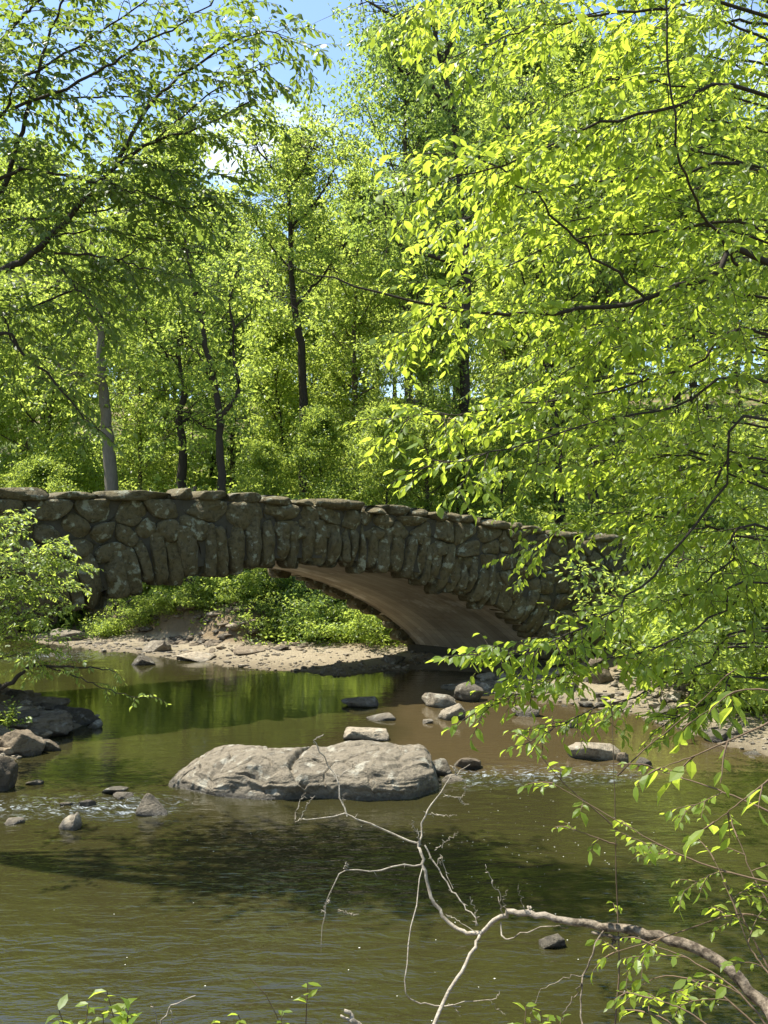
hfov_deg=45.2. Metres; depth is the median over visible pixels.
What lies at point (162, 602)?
shrub
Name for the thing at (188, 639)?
ledge stone
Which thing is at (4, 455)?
forest tree
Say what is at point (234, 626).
ledge stone
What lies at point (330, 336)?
forest tree
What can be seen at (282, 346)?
forest tree
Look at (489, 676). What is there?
bank stone
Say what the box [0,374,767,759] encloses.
ground
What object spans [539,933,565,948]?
rock
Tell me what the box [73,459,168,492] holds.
shrub
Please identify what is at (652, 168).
overhanging tree
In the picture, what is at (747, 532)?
shrub
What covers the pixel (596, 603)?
shrub
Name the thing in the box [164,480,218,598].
shrub
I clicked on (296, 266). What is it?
forest tree
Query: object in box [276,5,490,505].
forest tree
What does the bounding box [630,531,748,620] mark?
shrub
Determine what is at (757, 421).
shrub
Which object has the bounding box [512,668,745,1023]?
sapling
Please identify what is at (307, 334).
forest tree
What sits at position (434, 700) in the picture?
rock
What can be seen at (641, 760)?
rock
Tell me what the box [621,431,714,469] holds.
shrub
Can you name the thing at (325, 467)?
shrub
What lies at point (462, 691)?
rock
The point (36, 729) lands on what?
bank stone
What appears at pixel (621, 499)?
shrub
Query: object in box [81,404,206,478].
shrub
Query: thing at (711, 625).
shrub
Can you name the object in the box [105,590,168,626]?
shrub
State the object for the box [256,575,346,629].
shrub
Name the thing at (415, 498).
shrub
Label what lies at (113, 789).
rock
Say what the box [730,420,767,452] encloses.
shrub
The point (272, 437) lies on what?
forest tree
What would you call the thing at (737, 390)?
forest tree
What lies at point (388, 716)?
rock
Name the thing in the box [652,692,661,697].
bank stone
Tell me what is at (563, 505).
shrub
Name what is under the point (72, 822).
rock
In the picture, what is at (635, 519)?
shrub
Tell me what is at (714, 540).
shrub
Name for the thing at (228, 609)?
ledge stone
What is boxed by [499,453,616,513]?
shrub
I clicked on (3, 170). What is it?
forest tree
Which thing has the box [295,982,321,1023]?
plant
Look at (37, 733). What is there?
bank stone
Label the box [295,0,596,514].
forest tree
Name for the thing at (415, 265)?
forest tree
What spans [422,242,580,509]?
forest tree
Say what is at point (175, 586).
shrub
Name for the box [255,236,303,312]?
forest tree
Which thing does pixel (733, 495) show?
shrub
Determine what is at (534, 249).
forest tree
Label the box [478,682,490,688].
bank stone
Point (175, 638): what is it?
ledge stone
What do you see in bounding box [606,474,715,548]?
shrub
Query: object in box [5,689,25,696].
bank stone
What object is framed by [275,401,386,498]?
shrub
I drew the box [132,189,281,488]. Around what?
forest tree
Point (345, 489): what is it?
shrub
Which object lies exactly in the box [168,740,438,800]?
boulder
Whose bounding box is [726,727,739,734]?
bank stone
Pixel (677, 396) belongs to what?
forest tree
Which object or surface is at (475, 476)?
shrub
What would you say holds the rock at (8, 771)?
on the ground at (172, 626)
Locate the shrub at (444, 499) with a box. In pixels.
[413,486,520,520]
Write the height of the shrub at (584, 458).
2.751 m
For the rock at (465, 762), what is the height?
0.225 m
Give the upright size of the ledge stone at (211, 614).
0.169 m
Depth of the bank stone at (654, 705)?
15.92 m
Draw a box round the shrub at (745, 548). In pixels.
[713,536,767,565]
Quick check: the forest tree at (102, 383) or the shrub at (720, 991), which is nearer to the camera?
the shrub at (720, 991)
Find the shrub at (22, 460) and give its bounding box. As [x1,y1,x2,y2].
[0,446,82,479]
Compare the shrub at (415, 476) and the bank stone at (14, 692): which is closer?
the bank stone at (14, 692)
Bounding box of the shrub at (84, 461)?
[12,434,127,492]
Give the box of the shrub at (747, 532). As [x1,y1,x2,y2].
[727,504,767,555]
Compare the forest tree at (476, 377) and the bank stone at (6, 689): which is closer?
the bank stone at (6, 689)
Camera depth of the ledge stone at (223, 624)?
24.92 m
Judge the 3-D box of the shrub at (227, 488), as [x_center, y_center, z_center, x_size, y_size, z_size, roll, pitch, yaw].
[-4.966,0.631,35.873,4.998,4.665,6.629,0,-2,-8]
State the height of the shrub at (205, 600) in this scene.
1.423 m
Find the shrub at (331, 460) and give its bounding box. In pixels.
[290,435,344,470]
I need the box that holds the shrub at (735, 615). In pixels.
[648,568,767,639]
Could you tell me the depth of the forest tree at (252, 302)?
64.54 m
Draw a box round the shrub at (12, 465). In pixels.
[0,449,30,485]
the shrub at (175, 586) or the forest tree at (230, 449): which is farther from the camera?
the forest tree at (230, 449)
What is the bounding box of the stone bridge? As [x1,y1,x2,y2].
[0,487,712,667]
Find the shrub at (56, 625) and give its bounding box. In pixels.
[19,609,86,635]
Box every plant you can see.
[0,696,31,730]
[45,989,123,1023]
[109,997,141,1023]
[211,1010,291,1023]
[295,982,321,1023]
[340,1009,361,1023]
[509,1002,570,1023]
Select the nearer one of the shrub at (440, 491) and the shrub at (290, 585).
the shrub at (290, 585)
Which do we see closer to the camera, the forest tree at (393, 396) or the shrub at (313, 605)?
the shrub at (313, 605)
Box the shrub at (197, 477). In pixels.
[72,444,243,491]
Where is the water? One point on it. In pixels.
(210, 904)
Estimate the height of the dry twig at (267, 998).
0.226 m
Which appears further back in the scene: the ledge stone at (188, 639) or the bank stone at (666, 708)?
the ledge stone at (188, 639)
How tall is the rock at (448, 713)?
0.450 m
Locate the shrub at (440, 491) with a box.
[417,444,482,502]
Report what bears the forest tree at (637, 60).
on the ground at (172, 626)
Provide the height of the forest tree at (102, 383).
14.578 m
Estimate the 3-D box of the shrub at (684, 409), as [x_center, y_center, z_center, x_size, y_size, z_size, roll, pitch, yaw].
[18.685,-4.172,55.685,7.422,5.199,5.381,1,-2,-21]
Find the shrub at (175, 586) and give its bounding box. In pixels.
[142,576,205,592]
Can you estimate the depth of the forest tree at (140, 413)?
39.93 m
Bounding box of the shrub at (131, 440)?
[102,417,173,469]
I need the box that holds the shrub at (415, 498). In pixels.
[388,483,444,510]
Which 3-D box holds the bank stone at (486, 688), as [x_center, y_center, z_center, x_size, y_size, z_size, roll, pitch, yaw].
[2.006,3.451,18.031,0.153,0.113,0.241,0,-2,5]
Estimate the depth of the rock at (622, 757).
12.33 m
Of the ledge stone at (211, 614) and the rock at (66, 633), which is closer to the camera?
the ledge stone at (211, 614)
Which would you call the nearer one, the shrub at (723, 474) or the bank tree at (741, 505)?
the bank tree at (741, 505)
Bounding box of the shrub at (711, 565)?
[655,524,766,609]
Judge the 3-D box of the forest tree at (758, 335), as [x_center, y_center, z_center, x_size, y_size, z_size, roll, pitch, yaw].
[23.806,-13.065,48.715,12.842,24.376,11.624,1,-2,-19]
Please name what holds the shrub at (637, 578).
on the ground at (172, 626)
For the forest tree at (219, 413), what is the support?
on the ground at (172, 626)
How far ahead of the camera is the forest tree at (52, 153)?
48.63 m
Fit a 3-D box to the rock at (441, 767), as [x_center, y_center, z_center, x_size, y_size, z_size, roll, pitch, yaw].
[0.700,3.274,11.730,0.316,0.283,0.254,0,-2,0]
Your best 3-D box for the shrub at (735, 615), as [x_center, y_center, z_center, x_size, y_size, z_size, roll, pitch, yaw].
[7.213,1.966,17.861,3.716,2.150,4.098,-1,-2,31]
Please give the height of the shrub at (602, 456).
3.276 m
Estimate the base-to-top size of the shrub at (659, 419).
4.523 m
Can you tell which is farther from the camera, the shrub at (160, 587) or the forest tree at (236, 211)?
the forest tree at (236, 211)
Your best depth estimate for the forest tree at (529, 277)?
32.81 m
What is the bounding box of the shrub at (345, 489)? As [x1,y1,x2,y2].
[309,480,376,504]
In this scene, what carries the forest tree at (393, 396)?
on the ground at (172, 626)
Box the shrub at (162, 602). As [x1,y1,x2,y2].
[143,581,198,617]
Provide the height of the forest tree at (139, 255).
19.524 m
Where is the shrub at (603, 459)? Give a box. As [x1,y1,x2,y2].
[561,445,650,474]
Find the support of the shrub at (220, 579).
on the ground at (172, 626)
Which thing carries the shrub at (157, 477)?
on the ground at (172, 626)
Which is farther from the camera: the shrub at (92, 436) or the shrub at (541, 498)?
the shrub at (92, 436)
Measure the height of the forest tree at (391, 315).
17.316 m
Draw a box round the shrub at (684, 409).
[643,400,747,466]
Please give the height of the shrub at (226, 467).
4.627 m
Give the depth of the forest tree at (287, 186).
33.99 m
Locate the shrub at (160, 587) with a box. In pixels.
[142,569,274,604]
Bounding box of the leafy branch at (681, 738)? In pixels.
[633,688,767,859]
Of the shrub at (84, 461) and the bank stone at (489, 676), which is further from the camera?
the shrub at (84, 461)
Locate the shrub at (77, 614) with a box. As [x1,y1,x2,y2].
[54,598,130,629]
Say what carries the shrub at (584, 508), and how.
on the ground at (172, 626)
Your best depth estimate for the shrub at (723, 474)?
45.61 m
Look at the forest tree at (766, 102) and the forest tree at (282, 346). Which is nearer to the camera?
the forest tree at (282, 346)
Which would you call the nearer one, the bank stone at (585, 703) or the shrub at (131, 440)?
the bank stone at (585, 703)
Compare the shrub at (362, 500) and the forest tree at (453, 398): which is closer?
the shrub at (362, 500)
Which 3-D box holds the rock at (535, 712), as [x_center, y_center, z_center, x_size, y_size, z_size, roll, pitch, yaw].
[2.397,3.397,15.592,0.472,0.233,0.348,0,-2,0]
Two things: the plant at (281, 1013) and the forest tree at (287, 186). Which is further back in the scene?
the forest tree at (287, 186)
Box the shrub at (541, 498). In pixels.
[478,465,580,521]
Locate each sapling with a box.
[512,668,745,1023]
[518,762,767,1023]
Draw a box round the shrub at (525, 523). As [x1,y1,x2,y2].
[443,504,533,525]
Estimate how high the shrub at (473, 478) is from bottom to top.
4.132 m
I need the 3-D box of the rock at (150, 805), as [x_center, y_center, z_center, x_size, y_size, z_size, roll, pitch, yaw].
[-2.496,3.255,10.004,0.391,0.400,0.208,0,-2,0]
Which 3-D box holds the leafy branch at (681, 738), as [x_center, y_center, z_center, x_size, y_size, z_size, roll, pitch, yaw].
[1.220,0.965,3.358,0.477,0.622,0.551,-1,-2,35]
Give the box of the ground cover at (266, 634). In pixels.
[77,585,373,645]
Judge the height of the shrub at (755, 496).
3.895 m
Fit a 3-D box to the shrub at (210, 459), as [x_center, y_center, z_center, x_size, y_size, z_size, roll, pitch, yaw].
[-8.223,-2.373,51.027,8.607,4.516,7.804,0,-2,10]
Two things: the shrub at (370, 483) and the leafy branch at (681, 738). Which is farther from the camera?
the shrub at (370, 483)
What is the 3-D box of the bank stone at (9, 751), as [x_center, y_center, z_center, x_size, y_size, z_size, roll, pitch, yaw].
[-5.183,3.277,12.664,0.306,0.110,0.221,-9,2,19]
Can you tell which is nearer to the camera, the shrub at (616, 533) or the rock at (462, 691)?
the rock at (462, 691)
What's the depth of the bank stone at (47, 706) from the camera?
15.05 m
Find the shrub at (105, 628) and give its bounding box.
[79,599,140,637]
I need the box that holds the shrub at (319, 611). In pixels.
[284,584,381,641]
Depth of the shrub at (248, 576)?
25.59 m
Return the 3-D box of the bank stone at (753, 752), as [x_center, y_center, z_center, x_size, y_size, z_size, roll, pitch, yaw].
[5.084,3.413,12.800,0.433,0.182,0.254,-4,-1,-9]
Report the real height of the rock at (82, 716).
0.445 m
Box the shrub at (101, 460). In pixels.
[61,439,173,490]
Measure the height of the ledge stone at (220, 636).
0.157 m
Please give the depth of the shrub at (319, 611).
25.30 m
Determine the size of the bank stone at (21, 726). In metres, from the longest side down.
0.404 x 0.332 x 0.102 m
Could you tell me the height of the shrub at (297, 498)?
4.144 m
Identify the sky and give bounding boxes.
[0,0,767,399]
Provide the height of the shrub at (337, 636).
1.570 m
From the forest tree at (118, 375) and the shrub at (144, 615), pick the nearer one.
the shrub at (144, 615)
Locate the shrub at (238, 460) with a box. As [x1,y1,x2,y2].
[224,440,254,486]
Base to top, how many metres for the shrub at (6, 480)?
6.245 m
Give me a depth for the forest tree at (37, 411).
44.58 m
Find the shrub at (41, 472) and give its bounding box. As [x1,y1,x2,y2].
[0,452,82,493]
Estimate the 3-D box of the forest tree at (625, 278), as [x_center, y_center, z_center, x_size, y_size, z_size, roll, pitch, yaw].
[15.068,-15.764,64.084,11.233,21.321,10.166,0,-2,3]
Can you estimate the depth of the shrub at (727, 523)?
33.63 m
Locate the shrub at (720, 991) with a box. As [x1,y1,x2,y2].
[616,814,767,1023]
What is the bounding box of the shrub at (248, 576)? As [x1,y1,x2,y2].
[197,568,266,609]
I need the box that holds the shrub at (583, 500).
[569,480,693,520]
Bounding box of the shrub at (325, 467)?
[254,435,351,485]
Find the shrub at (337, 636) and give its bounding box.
[280,596,386,644]
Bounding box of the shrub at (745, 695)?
[681,634,767,719]
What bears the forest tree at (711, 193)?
on the ground at (172, 626)
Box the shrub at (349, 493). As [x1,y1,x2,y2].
[283,473,394,504]
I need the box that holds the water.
[0,640,767,1023]
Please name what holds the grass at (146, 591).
on the ground at (172, 626)
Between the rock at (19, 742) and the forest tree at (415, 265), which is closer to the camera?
the rock at (19, 742)
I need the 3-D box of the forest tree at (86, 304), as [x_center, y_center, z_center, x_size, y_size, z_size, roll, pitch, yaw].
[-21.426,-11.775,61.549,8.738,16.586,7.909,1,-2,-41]
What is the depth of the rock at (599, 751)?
12.46 m
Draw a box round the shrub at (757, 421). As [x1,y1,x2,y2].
[715,414,767,476]
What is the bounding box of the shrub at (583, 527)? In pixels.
[543,511,637,534]
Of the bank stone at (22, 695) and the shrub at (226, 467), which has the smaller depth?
the bank stone at (22, 695)
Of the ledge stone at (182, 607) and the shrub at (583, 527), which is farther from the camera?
the shrub at (583, 527)
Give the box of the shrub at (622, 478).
[579,455,644,503]
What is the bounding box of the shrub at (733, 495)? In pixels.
[653,473,767,513]
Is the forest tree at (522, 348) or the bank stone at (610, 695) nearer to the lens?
the bank stone at (610, 695)
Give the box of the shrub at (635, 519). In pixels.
[604,471,767,536]
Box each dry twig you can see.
[150,995,195,1023]
[248,976,279,1023]
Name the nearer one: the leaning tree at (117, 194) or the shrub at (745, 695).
the leaning tree at (117, 194)
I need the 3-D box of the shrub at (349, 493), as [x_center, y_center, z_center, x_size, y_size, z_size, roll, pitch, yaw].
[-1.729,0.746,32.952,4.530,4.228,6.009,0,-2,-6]
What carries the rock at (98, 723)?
in the water
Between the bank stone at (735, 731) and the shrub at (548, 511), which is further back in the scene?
the shrub at (548, 511)
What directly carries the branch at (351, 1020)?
on the ground at (172, 626)
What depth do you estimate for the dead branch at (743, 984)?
4.33 m
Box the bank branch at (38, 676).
[0,657,170,711]
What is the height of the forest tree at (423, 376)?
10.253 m
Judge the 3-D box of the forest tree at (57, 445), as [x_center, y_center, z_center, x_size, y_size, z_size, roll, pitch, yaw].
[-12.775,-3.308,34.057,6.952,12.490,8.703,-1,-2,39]
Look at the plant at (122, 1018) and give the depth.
3.57 m
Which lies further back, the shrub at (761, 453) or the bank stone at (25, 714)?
the shrub at (761, 453)
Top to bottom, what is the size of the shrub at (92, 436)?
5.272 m
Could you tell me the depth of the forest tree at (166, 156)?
48.21 m
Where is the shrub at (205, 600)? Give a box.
[162,576,240,611]
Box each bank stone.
[0,683,8,692]
[0,747,13,754]
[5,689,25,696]
[8,722,29,729]
[12,706,31,710]
[14,693,29,697]
[14,711,39,721]
[17,709,43,713]
[24,690,34,695]
[28,728,49,737]
[33,731,41,736]
[40,702,55,709]
[40,731,52,737]
[476,672,494,679]
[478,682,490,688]
[483,686,489,690]
[578,701,592,706]
[595,702,604,706]
[597,698,607,701]
[599,692,614,698]
[648,702,659,708]
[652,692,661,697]
[655,705,679,717]
[659,690,681,701]
[680,683,698,690]
[703,728,727,742]
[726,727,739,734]
[743,750,760,754]
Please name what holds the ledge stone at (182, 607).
on the ground at (172, 626)
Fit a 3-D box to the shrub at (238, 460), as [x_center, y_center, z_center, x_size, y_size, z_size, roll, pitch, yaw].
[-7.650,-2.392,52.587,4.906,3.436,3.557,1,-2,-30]
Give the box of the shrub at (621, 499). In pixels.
[578,455,730,512]
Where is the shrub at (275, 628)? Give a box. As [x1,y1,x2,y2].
[236,590,309,642]
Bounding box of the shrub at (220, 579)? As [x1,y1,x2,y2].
[197,568,301,603]
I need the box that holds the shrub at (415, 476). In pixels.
[373,445,440,491]
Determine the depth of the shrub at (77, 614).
28.82 m
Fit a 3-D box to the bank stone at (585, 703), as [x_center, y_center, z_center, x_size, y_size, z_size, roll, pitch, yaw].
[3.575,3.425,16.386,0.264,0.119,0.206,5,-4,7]
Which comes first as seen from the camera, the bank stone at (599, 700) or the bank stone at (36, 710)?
the bank stone at (36, 710)
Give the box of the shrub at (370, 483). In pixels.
[296,451,411,503]
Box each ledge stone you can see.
[140,627,153,631]
[169,635,182,640]
[176,605,195,608]
[181,637,193,641]
[196,638,206,643]
[204,641,214,645]
[206,611,219,616]
[217,622,227,626]
[217,633,226,638]
[225,607,241,612]
[225,622,242,630]
[247,630,257,634]
[272,646,288,650]
[295,643,308,647]
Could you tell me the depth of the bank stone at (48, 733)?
13.62 m
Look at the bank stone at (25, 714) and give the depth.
14.00 m
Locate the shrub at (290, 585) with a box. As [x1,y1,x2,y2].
[266,571,320,592]
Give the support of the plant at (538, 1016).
on the ground at (172, 626)
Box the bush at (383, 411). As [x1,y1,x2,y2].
[337,399,433,507]
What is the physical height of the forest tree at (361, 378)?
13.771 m
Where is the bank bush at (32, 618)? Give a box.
[0,507,103,676]
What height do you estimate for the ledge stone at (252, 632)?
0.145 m
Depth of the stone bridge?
17.77 m
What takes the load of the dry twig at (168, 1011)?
on the ground at (172, 626)
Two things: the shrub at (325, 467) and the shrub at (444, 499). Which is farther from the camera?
the shrub at (325, 467)
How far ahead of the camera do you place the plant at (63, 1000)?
3.72 m
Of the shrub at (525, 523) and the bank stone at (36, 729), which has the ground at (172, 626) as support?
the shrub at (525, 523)
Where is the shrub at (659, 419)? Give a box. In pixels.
[616,403,701,457]
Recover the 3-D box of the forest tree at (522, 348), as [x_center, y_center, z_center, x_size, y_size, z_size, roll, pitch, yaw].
[5.637,-8.917,40.212,7.477,20.788,6.969,-1,-2,36]
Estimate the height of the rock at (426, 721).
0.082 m
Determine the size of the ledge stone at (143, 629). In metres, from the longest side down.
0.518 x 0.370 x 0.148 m
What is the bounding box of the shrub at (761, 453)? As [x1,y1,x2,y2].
[731,432,767,480]
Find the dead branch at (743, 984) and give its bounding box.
[294,734,767,1023]
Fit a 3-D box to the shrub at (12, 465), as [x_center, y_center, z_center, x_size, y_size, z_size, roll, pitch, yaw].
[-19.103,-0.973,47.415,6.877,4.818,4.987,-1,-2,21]
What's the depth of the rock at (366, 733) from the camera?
13.62 m
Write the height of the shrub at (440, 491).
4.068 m
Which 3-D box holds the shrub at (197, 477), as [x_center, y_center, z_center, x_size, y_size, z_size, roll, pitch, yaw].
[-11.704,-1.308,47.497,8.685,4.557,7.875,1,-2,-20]
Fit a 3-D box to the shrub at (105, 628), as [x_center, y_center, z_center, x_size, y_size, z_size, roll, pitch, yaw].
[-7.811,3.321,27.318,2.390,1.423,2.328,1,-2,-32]
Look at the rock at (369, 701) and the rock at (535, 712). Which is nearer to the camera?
the rock at (535, 712)
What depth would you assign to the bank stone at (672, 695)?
16.12 m
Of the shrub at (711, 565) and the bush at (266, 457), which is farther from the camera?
the bush at (266, 457)
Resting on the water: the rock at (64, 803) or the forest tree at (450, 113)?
the rock at (64, 803)
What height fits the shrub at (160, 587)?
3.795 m
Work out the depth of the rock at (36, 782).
11.19 m
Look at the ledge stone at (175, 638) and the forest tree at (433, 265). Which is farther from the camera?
the forest tree at (433, 265)
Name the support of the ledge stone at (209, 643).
on the ground at (172, 626)
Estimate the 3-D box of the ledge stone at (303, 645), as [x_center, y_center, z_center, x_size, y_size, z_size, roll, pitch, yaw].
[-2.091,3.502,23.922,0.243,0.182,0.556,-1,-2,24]
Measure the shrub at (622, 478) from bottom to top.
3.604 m
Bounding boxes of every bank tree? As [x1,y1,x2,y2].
[451,0,767,694]
[629,199,767,693]
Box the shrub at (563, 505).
[522,488,627,531]
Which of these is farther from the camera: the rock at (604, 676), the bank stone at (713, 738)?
the rock at (604, 676)
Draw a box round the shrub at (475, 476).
[420,437,574,502]
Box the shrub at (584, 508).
[523,475,665,533]
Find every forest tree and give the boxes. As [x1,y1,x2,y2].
[0,127,125,474]
[0,145,223,490]
[0,152,87,428]
[0,155,55,410]
[0,199,116,472]
[0,237,33,486]
[0,259,174,492]
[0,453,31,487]
[7,228,121,436]
[67,118,287,479]
[76,285,206,492]
[85,223,291,487]
[89,212,134,450]
[97,188,193,407]
[103,207,349,586]
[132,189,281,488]
[162,249,289,490]
[190,77,415,498]
[191,224,284,437]
[203,354,348,497]
[205,184,254,348]
[215,299,383,500]
[224,240,301,434]
[230,124,359,448]
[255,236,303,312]
[273,197,363,476]
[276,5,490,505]
[287,166,428,500]
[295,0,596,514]
[296,231,350,428]
[321,254,401,434]
[337,192,435,407]
[339,0,593,502]
[341,143,480,438]
[344,294,508,512]
[364,235,405,403]
[381,167,438,402]
[382,74,501,450]
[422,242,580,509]
[441,70,597,511]
[449,39,651,530]
[468,65,607,472]
[478,58,622,466]
[484,14,695,523]
[561,30,720,501]
[578,151,661,434]
[596,51,767,470]
[639,90,765,416]
[641,38,747,414]
[705,103,767,381]
[707,136,767,410]
[721,64,767,371]
[733,143,767,379]
[738,201,767,401]
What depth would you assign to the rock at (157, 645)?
23.98 m
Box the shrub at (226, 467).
[151,455,243,492]
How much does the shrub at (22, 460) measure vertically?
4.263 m
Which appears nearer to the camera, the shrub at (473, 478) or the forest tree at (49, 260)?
the shrub at (473, 478)
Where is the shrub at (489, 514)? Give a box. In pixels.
[420,504,549,526]
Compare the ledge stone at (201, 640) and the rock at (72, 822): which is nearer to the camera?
the rock at (72, 822)
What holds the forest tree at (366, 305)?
on the ground at (172, 626)
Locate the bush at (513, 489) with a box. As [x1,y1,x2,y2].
[448,380,555,527]
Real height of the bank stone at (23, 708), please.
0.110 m
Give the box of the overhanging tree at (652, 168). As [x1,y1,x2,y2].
[290,0,767,762]
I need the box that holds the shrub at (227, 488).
[206,468,312,497]
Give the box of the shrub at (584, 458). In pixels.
[540,446,604,491]
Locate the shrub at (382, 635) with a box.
[329,601,406,648]
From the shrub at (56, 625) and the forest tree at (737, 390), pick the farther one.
the forest tree at (737, 390)
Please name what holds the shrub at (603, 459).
on the ground at (172, 626)
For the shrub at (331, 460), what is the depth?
55.78 m
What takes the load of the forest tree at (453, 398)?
on the ground at (172, 626)
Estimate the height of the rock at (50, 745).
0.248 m
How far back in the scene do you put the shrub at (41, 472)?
29.97 m
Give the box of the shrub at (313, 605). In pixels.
[254,580,356,642]
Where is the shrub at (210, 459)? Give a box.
[176,429,261,490]
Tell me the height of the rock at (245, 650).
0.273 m
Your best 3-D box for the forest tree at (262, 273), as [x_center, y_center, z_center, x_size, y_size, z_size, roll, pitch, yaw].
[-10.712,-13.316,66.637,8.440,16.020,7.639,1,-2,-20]
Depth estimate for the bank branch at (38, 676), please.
11.67 m
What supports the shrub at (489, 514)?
on the ground at (172, 626)
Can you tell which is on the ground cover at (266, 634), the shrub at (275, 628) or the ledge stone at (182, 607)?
the shrub at (275, 628)
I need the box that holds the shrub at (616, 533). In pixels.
[579,508,659,536]
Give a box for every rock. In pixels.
[0,729,45,755]
[0,755,17,790]
[4,817,24,824]
[7,696,70,705]
[12,710,73,736]
[25,780,43,784]
[43,739,60,750]
[50,628,86,641]
[50,705,99,725]
[59,802,72,805]
[59,812,81,830]
[79,799,96,806]
[88,719,102,728]
[102,786,128,793]
[113,792,133,799]
[131,653,155,665]
[135,793,167,816]
[141,640,171,651]
[176,651,216,661]
[233,646,264,654]
[341,696,378,707]
[343,727,388,740]
[366,712,395,720]
[383,655,405,663]
[422,692,455,707]
[422,719,433,723]
[432,758,451,775]
[437,703,465,720]
[442,774,464,781]
[454,681,483,701]
[454,758,480,768]
[511,706,540,716]
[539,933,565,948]
[560,720,575,727]
[567,742,619,759]
[588,657,613,683]
[616,752,628,762]
[636,757,651,766]
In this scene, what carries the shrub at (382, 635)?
on the ground at (172, 626)
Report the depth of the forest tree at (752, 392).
40.06 m
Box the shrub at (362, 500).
[329,476,435,507]
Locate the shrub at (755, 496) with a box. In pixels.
[722,479,767,549]
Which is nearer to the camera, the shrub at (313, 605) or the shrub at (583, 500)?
the shrub at (313, 605)
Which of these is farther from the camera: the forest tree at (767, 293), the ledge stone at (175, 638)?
the forest tree at (767, 293)
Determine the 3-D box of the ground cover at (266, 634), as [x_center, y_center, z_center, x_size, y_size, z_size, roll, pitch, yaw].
[-7.913,2.309,31.961,19.996,3.012,16.244,0,-2,0]
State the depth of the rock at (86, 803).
10.33 m
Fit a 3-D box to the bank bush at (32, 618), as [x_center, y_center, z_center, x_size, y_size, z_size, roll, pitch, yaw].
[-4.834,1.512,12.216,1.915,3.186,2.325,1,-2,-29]
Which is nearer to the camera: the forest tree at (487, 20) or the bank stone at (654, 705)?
the bank stone at (654, 705)
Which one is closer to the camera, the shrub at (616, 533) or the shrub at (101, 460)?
the shrub at (616, 533)
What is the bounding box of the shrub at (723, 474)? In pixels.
[651,449,767,499]
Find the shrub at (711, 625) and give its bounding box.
[609,573,767,708]
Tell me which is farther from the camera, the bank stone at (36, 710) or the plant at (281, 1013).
the bank stone at (36, 710)
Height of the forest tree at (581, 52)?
20.788 m
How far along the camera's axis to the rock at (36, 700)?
15.26 m
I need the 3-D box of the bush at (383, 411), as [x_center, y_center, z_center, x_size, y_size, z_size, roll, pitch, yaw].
[0.073,-0.463,29.762,3.476,6.245,4.352,0,-2,-14]
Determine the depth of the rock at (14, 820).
9.65 m
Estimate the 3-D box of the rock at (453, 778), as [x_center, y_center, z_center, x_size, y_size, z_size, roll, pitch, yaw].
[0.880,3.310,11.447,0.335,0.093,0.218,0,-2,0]
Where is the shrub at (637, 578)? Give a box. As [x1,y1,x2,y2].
[548,551,766,658]
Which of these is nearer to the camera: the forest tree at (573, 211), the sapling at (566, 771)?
the sapling at (566, 771)
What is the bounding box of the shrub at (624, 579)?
[603,523,767,687]
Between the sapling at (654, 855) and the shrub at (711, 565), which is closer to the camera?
the sapling at (654, 855)
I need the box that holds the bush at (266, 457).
[226,439,302,496]
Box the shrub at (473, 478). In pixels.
[430,447,499,498]
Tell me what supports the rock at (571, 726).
on the water
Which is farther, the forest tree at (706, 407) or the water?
the forest tree at (706, 407)
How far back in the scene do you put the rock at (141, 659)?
21.71 m
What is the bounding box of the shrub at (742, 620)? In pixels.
[619,610,756,674]
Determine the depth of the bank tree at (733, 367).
10.84 m
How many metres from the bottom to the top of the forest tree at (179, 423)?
13.223 m
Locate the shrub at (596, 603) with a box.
[568,589,753,679]
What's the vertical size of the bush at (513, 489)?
6.766 m
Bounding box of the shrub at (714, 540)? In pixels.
[686,529,750,562]
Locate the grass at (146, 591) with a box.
[129,587,338,611]
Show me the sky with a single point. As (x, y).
(313, 11)
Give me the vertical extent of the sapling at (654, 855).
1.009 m
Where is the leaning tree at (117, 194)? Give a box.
[0,0,344,464]
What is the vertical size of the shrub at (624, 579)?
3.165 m
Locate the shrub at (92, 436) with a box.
[14,421,134,487]
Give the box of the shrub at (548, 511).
[479,484,618,528]
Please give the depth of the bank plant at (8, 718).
13.21 m
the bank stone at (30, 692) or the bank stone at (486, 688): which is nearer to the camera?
the bank stone at (30, 692)
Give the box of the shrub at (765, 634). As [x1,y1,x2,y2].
[746,570,767,640]
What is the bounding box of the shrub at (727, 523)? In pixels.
[648,491,763,564]
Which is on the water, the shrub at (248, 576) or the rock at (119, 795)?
the rock at (119, 795)
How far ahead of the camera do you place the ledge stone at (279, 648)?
23.33 m
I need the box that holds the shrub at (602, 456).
[547,439,622,464]
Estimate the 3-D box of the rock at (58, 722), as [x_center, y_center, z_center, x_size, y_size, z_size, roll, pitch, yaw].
[-5.453,3.304,14.137,1.448,0.474,0.871,0,-2,0]
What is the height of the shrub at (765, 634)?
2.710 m

